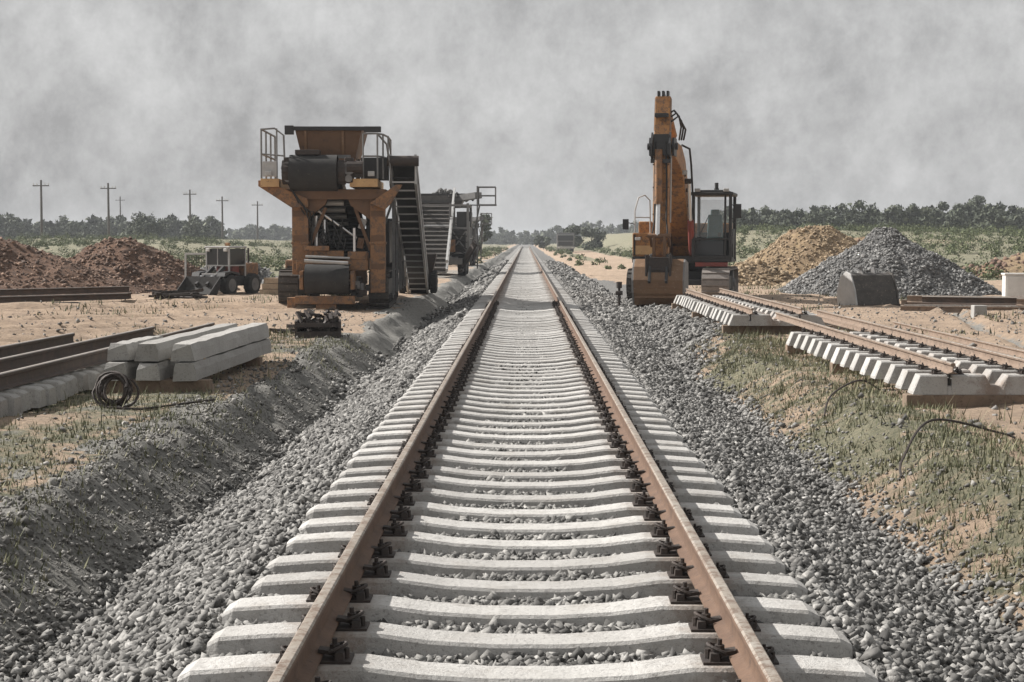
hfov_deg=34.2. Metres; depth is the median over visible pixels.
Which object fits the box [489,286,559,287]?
concrete sleeper
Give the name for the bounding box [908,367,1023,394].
panel sleeper
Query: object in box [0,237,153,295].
soil heap
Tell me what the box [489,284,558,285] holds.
concrete sleeper
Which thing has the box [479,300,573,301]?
concrete sleeper
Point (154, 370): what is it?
concrete beam
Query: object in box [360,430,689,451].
concrete sleeper
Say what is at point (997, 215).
distant wood
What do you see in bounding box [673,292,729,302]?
panel sleeper
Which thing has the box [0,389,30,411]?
stored sleeper
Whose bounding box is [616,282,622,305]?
marker post
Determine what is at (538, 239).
lineside tree
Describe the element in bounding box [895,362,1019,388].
panel sleeper
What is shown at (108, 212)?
utility pole
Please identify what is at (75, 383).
stored sleeper
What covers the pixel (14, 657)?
pebbles
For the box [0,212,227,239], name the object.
distant wood
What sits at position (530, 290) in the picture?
concrete sleeper
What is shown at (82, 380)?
stored sleeper
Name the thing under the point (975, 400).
timber bearer
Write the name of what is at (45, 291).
loose rail
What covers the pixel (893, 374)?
panel sleeper
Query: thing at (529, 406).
concrete sleeper
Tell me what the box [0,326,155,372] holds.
loose rail
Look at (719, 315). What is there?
panel sleeper
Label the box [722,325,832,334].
timber bearer
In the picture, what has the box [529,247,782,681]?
rail
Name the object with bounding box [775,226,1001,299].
gravel heap
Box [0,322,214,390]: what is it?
loose rail
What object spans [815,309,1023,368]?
loose rail
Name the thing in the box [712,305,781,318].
panel sleeper
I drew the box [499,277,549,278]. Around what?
concrete sleeper
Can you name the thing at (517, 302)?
concrete sleeper
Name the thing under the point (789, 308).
loose rail
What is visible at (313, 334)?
fastener crate
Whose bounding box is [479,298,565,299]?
concrete sleeper
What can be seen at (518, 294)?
concrete sleeper
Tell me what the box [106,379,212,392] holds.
timber bearer
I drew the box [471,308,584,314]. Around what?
concrete sleeper
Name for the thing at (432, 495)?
concrete sleeper
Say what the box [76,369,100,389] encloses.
stored sleeper
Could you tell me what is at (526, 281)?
concrete sleeper
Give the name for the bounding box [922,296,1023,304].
loose rail
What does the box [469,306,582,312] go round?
concrete sleeper
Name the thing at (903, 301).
loose rail
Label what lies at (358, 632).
concrete sleeper
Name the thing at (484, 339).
concrete sleeper
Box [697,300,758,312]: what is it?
panel sleeper
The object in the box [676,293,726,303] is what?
panel sleeper
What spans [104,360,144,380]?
concrete beam
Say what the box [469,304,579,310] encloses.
concrete sleeper
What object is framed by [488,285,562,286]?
concrete sleeper
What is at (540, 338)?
concrete sleeper
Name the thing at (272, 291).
timber baulk
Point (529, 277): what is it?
concrete sleeper
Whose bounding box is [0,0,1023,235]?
sky
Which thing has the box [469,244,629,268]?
lineside weeds
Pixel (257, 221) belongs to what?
utility pole
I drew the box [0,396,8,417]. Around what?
stored sleeper
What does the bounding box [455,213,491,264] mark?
screening machine
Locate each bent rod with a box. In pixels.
[823,379,879,415]
[899,418,1014,477]
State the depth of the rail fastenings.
29.22 m
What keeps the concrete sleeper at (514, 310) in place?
on the ground at (384, 334)
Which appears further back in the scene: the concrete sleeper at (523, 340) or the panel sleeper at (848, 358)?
the concrete sleeper at (523, 340)
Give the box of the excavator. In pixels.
[623,91,740,306]
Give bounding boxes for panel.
[184,253,208,276]
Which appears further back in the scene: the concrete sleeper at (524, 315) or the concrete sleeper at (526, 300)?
the concrete sleeper at (526, 300)
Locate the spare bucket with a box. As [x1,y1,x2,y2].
[837,267,899,305]
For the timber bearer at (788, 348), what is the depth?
25.12 m
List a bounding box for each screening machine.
[258,125,437,308]
[421,186,496,275]
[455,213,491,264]
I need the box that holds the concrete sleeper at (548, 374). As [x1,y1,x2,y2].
[419,364,633,376]
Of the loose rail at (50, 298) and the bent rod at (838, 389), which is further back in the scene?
the loose rail at (50, 298)
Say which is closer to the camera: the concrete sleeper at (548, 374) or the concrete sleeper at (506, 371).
the concrete sleeper at (548, 374)
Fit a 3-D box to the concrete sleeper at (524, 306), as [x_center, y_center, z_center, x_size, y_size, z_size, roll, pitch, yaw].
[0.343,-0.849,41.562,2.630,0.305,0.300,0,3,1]
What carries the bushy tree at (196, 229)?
on the ground at (384, 334)
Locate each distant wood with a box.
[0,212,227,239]
[226,224,480,240]
[480,220,638,244]
[720,200,1023,231]
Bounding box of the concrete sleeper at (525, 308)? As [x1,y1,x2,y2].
[471,303,579,309]
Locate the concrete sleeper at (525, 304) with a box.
[474,303,576,304]
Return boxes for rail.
[0,286,129,295]
[0,293,127,302]
[0,293,131,298]
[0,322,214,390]
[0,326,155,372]
[0,333,74,357]
[268,246,522,681]
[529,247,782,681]
[685,288,753,313]
[719,288,802,313]
[775,312,957,373]
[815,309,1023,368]
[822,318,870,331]
[893,321,1023,356]
[900,306,1023,312]
[901,299,997,305]
[904,304,1023,306]
[907,295,1022,302]
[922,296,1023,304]
[1016,298,1023,305]
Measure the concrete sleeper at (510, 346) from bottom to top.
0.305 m
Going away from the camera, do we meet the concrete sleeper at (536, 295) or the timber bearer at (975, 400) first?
the timber bearer at (975, 400)
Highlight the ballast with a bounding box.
[0,260,1023,681]
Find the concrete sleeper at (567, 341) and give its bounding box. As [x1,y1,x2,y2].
[442,336,607,345]
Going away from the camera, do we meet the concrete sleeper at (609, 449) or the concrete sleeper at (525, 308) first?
the concrete sleeper at (609, 449)
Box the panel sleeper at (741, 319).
[728,310,824,325]
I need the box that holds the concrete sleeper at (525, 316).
[468,310,585,316]
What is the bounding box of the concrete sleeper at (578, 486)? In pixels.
[330,465,723,492]
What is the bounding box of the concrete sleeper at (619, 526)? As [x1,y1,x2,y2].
[298,504,758,536]
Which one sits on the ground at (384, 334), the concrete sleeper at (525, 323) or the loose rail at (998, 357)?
the concrete sleeper at (525, 323)
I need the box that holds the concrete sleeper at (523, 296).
[481,295,570,296]
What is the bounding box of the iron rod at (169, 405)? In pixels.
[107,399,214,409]
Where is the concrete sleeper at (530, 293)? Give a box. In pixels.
[489,292,568,293]
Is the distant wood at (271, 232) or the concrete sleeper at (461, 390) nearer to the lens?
the concrete sleeper at (461, 390)
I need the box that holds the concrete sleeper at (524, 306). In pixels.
[474,301,577,306]
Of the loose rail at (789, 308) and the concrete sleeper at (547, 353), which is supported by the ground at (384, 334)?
the concrete sleeper at (547, 353)
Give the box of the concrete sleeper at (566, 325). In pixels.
[454,324,598,331]
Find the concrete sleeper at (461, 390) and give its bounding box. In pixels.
[403,383,650,397]
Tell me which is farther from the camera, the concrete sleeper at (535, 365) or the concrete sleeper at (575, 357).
the concrete sleeper at (575, 357)
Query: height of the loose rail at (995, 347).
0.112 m
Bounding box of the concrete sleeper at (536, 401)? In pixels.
[397,387,652,403]
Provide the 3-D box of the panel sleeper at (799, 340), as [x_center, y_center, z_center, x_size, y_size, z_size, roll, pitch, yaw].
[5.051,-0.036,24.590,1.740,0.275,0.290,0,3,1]
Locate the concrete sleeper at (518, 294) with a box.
[482,293,560,294]
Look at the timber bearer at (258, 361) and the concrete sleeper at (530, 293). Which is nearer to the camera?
the timber bearer at (258, 361)
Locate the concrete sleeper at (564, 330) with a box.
[449,327,597,334]
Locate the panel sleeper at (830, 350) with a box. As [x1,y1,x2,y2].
[823,338,930,359]
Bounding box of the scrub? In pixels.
[3,232,368,277]
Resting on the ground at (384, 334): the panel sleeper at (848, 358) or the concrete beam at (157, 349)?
the panel sleeper at (848, 358)
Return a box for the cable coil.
[92,371,139,407]
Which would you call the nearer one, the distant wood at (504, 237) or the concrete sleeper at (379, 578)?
the concrete sleeper at (379, 578)
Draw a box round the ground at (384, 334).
[0,230,1023,681]
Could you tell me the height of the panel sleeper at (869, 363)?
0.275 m
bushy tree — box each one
[120,211,170,238]
[181,219,210,238]
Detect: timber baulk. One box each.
[260,289,277,294]
[262,283,277,288]
[265,278,277,282]
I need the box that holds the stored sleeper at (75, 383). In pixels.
[57,374,77,393]
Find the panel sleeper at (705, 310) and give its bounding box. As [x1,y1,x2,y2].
[702,302,766,314]
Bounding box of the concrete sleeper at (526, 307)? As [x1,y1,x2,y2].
[473,301,579,307]
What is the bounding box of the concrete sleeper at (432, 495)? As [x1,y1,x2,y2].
[320,477,733,506]
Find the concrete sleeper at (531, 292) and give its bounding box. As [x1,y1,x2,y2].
[488,291,562,292]
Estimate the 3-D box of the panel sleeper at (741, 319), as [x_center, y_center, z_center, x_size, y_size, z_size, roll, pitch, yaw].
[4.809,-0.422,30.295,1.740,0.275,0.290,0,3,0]
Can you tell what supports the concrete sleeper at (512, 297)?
on the ground at (384, 334)
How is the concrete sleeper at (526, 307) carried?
on the ground at (384, 334)
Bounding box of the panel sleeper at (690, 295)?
[679,293,728,304]
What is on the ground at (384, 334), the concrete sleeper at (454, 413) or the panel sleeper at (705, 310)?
the concrete sleeper at (454, 413)
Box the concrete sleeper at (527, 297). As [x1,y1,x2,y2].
[482,296,571,297]
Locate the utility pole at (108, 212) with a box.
[100,183,115,233]
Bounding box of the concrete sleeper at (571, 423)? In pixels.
[379,409,671,427]
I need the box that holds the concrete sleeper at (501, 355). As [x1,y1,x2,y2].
[433,346,617,357]
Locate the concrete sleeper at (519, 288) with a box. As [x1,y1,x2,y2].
[486,287,559,288]
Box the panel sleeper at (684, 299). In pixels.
[681,294,736,305]
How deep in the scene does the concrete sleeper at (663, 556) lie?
8.40 m
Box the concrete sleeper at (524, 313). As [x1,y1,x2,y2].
[468,307,581,313]
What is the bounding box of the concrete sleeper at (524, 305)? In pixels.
[475,300,575,305]
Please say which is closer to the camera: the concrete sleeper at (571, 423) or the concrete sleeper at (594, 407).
the concrete sleeper at (571, 423)
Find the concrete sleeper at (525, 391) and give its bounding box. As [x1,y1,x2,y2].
[406,378,646,393]
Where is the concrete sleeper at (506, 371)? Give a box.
[422,361,631,373]
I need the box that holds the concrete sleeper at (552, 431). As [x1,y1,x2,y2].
[372,415,676,434]
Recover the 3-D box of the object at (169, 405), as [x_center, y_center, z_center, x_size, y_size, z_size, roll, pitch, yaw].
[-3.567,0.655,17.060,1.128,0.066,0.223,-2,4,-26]
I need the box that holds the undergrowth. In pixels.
[614,220,1023,279]
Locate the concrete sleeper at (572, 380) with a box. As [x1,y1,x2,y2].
[412,371,639,384]
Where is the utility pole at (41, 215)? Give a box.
[33,180,48,237]
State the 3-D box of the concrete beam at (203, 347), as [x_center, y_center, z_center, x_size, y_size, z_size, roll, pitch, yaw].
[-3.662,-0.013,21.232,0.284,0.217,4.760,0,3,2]
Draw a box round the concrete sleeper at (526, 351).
[436,342,613,352]
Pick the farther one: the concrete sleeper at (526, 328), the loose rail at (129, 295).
the loose rail at (129, 295)
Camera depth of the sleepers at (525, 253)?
200.80 m
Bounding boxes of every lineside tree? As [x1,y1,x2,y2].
[472,214,492,252]
[533,234,550,248]
[563,225,583,249]
[580,225,606,249]
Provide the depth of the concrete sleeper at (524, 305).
42.01 m
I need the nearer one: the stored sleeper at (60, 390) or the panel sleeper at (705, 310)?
the stored sleeper at (60, 390)
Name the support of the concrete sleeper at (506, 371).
on the ground at (384, 334)
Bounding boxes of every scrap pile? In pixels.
[146,288,207,299]
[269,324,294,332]
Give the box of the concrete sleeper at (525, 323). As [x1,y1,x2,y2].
[459,317,591,324]
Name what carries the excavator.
on the ground at (384, 334)
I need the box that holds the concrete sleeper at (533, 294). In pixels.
[509,293,568,294]
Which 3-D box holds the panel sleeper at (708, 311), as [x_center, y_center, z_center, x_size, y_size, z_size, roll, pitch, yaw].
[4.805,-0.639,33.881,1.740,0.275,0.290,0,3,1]
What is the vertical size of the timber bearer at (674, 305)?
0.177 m
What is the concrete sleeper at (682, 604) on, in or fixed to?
on the ground at (384, 334)
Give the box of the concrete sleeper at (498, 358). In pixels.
[431,349,619,360]
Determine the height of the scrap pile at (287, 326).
0.211 m
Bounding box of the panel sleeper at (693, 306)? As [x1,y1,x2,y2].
[690,298,750,310]
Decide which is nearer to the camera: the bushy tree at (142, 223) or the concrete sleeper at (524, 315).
the concrete sleeper at (524, 315)
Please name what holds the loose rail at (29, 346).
on the stored sleeper at (3, 406)
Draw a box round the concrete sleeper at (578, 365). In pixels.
[423,358,625,370]
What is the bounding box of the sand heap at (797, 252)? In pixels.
[743,225,857,277]
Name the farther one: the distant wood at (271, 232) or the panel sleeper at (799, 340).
the distant wood at (271, 232)
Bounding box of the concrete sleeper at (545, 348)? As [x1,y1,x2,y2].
[442,340,612,349]
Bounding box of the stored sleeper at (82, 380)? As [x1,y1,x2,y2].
[65,371,88,390]
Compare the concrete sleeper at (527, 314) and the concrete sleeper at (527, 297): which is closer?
the concrete sleeper at (527, 314)
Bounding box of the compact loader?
[177,243,260,294]
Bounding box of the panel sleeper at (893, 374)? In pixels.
[884,358,1015,383]
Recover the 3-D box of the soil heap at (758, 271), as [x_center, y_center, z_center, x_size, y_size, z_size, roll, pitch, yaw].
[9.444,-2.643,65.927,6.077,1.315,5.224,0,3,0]
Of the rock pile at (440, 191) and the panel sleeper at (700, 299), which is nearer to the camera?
the panel sleeper at (700, 299)
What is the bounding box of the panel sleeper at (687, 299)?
[683,295,737,306]
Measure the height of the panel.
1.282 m
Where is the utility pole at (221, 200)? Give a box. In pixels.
[216,197,227,238]
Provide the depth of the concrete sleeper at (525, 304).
42.55 m
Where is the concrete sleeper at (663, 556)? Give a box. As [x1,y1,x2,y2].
[265,537,785,576]
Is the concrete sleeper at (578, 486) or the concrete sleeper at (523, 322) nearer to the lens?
the concrete sleeper at (578, 486)
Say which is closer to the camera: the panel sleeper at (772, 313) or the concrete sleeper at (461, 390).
the concrete sleeper at (461, 390)
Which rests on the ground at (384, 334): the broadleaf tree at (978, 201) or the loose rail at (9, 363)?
the broadleaf tree at (978, 201)
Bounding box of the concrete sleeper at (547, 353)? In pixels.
[435,344,616,355]
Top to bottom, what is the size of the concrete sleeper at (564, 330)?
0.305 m
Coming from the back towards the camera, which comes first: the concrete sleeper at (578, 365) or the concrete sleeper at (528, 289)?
the concrete sleeper at (528, 289)
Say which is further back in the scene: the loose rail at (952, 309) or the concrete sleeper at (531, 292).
the concrete sleeper at (531, 292)
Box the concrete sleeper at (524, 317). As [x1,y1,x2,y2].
[464,311,585,317]
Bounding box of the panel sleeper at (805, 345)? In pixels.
[800,330,898,349]
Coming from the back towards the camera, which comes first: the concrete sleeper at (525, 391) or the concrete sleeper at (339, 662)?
the concrete sleeper at (525, 391)
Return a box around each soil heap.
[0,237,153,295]
[67,236,239,292]
[732,258,797,286]
[854,237,864,242]
[960,252,1023,277]
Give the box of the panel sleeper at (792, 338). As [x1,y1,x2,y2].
[786,327,878,345]
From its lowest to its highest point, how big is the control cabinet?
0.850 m
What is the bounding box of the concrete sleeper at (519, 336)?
[449,328,602,337]
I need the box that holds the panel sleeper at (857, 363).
[850,347,969,370]
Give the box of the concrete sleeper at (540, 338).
[448,330,604,339]
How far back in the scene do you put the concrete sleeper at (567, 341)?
26.29 m
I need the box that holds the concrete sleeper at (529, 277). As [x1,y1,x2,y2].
[501,276,553,277]
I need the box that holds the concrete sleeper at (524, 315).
[466,309,584,315]
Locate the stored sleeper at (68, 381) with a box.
[46,376,73,396]
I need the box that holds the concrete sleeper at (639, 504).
[306,490,741,519]
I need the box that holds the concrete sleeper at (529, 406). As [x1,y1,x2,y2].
[393,392,657,409]
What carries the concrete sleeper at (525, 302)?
on the ground at (384, 334)
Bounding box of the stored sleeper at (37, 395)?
[9,385,46,407]
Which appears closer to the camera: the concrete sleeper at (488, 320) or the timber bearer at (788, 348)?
the timber bearer at (788, 348)
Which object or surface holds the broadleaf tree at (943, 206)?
on the ground at (384, 334)
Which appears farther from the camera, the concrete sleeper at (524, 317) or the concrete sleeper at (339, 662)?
the concrete sleeper at (524, 317)
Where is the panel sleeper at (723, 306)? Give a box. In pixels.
[709,304,769,317]
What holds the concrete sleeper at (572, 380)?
on the ground at (384, 334)
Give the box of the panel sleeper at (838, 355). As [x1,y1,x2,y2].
[831,342,943,363]
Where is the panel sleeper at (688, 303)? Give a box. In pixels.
[686,296,745,307]
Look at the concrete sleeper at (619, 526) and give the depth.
9.49 m
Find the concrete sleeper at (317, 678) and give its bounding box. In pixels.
[315,676,740,681]
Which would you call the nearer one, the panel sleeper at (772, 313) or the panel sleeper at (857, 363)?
the panel sleeper at (857, 363)
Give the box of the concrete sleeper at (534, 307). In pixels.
[476,302,578,307]
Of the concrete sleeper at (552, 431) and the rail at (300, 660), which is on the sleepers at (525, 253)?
the rail at (300, 660)
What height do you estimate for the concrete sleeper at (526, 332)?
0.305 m
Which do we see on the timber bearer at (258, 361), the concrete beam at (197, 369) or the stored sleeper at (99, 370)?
the concrete beam at (197, 369)
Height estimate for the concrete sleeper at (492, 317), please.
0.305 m
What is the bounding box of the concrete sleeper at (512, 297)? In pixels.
[488,296,570,297]
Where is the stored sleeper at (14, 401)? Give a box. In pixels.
[0,392,22,415]
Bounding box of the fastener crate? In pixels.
[294,319,340,338]
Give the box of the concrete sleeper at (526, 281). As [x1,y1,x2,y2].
[497,280,558,281]
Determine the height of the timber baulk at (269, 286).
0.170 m
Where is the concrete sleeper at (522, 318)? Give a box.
[463,312,586,318]
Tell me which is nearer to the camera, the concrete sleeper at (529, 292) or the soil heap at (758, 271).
the concrete sleeper at (529, 292)
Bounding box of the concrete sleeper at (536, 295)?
[489,294,569,295]
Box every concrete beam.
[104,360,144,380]
[107,336,162,360]
[134,323,237,360]
[136,360,179,380]
[171,323,268,360]
[173,338,271,381]
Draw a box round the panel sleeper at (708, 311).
[705,303,773,316]
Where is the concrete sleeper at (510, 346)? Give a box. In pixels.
[441,337,610,347]
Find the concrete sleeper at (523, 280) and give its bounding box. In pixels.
[495,279,554,280]
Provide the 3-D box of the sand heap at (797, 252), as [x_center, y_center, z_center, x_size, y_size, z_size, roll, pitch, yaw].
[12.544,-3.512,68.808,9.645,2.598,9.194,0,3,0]
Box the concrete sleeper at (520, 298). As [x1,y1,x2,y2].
[479,297,569,298]
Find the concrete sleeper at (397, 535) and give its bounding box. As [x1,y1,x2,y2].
[285,519,773,554]
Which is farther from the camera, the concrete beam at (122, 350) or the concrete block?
the concrete block
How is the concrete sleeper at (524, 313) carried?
on the ground at (384, 334)
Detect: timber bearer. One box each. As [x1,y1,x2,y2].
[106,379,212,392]
[236,357,262,365]
[671,303,687,308]
[692,312,705,317]
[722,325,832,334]
[785,344,806,353]
[830,362,851,373]
[902,393,1023,407]
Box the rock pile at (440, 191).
[432,188,473,201]
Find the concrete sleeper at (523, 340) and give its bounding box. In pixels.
[448,332,605,341]
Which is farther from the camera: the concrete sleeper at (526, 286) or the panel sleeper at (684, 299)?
the concrete sleeper at (526, 286)
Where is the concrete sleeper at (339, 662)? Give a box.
[177,637,877,681]
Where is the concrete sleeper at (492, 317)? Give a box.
[462,314,590,321]
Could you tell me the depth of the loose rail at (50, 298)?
42.84 m
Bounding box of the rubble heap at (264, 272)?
[200,260,277,283]
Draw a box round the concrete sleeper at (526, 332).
[454,325,599,333]
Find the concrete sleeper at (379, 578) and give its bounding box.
[251,557,807,598]
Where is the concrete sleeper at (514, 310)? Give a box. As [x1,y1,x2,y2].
[473,305,577,310]
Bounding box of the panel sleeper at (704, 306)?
[700,301,764,313]
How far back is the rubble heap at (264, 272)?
67.42 m
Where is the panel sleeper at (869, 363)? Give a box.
[860,351,982,374]
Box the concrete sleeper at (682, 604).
[222,580,819,626]
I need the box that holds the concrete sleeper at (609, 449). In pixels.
[352,436,695,459]
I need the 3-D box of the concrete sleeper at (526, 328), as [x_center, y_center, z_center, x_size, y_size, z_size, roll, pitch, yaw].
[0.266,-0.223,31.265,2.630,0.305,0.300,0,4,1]
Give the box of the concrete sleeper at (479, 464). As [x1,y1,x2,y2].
[347,445,704,470]
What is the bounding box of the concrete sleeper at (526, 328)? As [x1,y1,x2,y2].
[457,321,595,328]
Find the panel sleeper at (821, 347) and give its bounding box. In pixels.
[814,336,918,356]
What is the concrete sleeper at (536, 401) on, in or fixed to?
on the ground at (384, 334)
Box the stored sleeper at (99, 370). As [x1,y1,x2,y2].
[81,367,103,377]
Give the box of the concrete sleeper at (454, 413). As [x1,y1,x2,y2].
[384,402,666,421]
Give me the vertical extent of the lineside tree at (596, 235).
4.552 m
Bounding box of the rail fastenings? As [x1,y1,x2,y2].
[295,308,342,331]
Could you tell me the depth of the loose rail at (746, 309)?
34.26 m
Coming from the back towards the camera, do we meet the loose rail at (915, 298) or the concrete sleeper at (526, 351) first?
the loose rail at (915, 298)
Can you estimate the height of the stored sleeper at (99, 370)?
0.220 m
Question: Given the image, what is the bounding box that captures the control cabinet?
[1001,273,1023,296]
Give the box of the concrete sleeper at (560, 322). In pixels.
[459,318,592,325]
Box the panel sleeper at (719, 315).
[716,306,802,320]
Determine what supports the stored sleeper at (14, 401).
on the ground at (384, 334)
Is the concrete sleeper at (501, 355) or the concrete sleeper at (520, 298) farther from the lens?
the concrete sleeper at (520, 298)
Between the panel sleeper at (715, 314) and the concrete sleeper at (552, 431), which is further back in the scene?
the panel sleeper at (715, 314)
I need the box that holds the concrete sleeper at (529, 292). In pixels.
[485,290,566,292]
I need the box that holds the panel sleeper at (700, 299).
[688,297,748,308]
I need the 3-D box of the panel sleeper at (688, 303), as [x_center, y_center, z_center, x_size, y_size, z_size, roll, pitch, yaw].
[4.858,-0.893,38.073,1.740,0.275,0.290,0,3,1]
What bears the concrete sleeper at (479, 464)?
on the ground at (384, 334)
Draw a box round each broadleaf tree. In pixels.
[919,201,949,219]
[952,195,985,222]
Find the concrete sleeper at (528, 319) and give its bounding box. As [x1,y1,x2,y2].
[465,313,589,319]
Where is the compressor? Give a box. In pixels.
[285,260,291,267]
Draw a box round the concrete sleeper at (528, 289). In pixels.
[487,287,563,289]
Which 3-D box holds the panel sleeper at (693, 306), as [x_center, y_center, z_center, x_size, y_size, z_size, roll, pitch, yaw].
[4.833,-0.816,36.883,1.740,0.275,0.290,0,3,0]
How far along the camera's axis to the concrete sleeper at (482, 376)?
19.78 m
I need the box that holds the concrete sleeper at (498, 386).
[410,375,643,388]
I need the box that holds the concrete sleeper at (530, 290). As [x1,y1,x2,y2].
[487,289,565,290]
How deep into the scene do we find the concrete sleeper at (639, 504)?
10.04 m
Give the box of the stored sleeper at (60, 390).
[31,379,66,400]
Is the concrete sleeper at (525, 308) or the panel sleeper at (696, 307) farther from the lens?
the concrete sleeper at (525, 308)
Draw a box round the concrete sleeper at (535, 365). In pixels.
[427,355,625,367]
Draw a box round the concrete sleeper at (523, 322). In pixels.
[460,316,590,322]
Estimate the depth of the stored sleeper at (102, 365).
20.07 m
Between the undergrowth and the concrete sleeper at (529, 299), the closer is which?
the concrete sleeper at (529, 299)
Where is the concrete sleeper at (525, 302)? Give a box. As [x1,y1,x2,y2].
[480,300,575,302]
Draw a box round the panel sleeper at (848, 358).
[840,345,955,366]
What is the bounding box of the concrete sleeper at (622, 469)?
[339,456,713,480]
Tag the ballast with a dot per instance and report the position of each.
(898, 614)
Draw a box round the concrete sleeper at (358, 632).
[206,607,852,658]
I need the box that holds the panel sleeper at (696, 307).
[694,299,756,311]
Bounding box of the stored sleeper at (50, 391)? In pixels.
[24,383,56,405]
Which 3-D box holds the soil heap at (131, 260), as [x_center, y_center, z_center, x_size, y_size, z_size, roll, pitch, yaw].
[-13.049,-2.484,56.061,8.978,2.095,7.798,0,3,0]
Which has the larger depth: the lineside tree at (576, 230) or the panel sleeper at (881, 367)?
the lineside tree at (576, 230)
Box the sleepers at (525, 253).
[513,248,538,257]
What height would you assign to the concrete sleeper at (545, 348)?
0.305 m
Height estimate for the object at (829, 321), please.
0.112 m
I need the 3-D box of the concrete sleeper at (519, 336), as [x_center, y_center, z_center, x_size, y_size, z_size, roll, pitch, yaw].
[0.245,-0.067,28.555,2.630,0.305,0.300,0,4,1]
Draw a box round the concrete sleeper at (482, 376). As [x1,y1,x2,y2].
[416,367,636,380]
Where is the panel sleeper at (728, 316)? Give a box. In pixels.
[723,309,813,323]
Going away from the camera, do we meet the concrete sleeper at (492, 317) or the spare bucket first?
the concrete sleeper at (492, 317)
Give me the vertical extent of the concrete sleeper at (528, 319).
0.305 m
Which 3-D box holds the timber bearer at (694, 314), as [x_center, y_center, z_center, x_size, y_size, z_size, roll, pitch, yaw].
[4.845,-0.538,35.995,1.900,0.177,0.200,0,3,0]
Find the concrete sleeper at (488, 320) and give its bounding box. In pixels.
[457,319,594,327]
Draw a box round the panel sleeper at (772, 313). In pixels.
[720,307,809,321]
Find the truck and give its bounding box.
[557,233,574,250]
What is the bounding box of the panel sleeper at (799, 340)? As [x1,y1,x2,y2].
[794,329,888,347]
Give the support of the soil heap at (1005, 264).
on the ground at (384, 334)
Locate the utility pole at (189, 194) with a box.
[183,190,195,230]
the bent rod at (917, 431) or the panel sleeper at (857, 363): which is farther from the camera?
the panel sleeper at (857, 363)
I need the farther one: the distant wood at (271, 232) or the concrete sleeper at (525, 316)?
the distant wood at (271, 232)
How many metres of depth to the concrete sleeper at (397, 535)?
8.94 m
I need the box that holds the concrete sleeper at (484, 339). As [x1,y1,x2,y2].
[444,334,606,343]
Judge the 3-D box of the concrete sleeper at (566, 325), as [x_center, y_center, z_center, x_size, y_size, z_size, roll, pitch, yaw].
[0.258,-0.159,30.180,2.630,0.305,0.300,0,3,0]
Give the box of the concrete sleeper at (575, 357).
[428,351,622,363]
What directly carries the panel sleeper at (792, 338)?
on the timber bearer at (788, 348)
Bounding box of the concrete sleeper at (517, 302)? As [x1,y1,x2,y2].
[477,301,575,303]
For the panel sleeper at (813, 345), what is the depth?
23.25 m
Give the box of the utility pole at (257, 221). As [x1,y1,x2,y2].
[254,201,262,239]
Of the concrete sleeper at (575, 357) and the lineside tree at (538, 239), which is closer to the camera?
the concrete sleeper at (575, 357)
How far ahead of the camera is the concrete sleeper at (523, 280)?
68.02 m
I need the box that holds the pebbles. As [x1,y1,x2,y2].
[0,295,1023,677]
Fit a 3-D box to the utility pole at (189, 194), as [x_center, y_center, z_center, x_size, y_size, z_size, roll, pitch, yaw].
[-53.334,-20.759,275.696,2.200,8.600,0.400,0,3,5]
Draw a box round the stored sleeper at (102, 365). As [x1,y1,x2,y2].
[91,363,105,368]
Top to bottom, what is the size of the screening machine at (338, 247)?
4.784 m
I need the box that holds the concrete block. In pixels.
[970,305,986,317]
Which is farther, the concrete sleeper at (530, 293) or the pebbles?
the concrete sleeper at (530, 293)
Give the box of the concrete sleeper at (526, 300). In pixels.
[478,299,571,300]
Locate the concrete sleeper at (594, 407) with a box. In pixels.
[389,397,662,414]
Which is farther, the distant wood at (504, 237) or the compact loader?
the distant wood at (504, 237)
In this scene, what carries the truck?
on the ground at (384, 334)
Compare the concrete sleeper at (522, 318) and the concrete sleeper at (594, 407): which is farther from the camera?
the concrete sleeper at (522, 318)
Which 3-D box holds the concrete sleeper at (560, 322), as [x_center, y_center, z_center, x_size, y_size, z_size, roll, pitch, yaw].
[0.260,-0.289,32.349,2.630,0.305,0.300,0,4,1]
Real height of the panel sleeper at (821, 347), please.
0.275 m
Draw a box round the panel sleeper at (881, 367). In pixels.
[870,354,1000,378]
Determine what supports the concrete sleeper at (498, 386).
on the ground at (384, 334)
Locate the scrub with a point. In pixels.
(278, 263)
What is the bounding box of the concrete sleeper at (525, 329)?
[454,322,596,330]
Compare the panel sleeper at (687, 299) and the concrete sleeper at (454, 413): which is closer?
the concrete sleeper at (454, 413)
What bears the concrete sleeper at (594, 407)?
on the ground at (384, 334)
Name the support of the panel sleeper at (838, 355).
on the timber bearer at (837, 366)
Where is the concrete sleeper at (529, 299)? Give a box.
[480,297,572,299]
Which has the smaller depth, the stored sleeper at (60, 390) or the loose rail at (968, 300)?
the stored sleeper at (60, 390)
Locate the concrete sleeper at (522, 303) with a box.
[474,302,573,303]
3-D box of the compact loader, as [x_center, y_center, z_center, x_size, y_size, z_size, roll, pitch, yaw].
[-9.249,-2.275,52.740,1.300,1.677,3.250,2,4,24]
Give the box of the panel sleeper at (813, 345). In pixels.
[807,334,909,353]
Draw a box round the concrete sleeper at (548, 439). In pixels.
[367,421,682,443]
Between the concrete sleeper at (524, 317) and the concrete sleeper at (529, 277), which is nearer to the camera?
the concrete sleeper at (524, 317)

